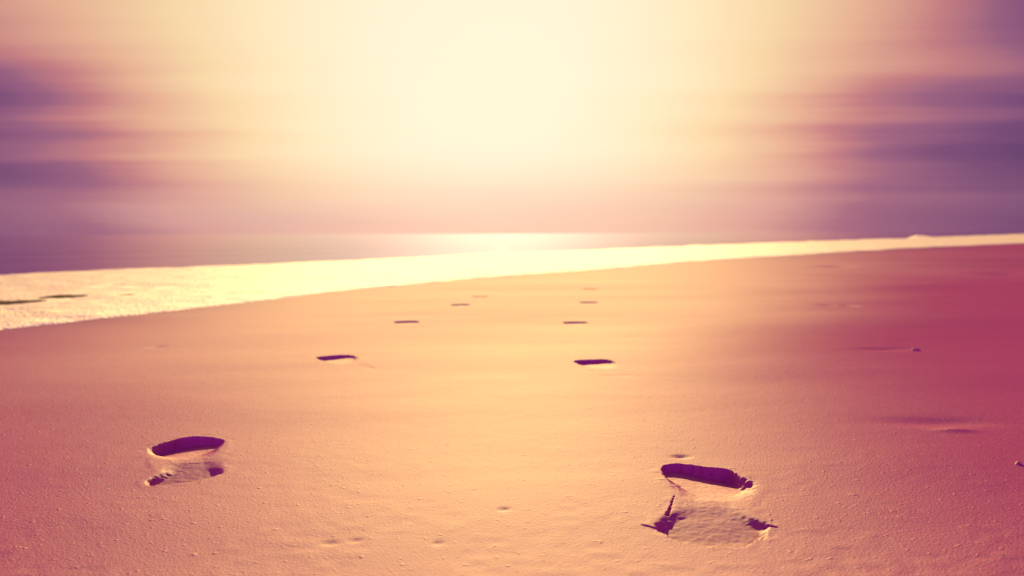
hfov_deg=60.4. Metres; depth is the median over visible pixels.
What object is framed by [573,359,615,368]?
footprint
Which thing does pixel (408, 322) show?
footprint
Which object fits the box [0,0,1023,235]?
sky
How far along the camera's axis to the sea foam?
6.69 m
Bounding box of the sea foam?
[0,234,1023,329]
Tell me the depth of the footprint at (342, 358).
2.31 m
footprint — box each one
[145,436,223,485]
[315,355,357,362]
[394,321,420,324]
[450,304,470,306]
[562,322,589,325]
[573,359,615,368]
[580,302,598,303]
[642,463,779,546]
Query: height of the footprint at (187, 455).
0.019 m
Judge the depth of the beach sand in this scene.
1.49 m
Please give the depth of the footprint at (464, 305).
3.99 m
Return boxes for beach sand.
[0,243,1023,575]
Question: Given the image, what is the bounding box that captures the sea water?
[0,232,1023,304]
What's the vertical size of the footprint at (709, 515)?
0.017 m
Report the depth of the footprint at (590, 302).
4.10 m
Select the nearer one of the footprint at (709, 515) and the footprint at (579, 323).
the footprint at (709, 515)

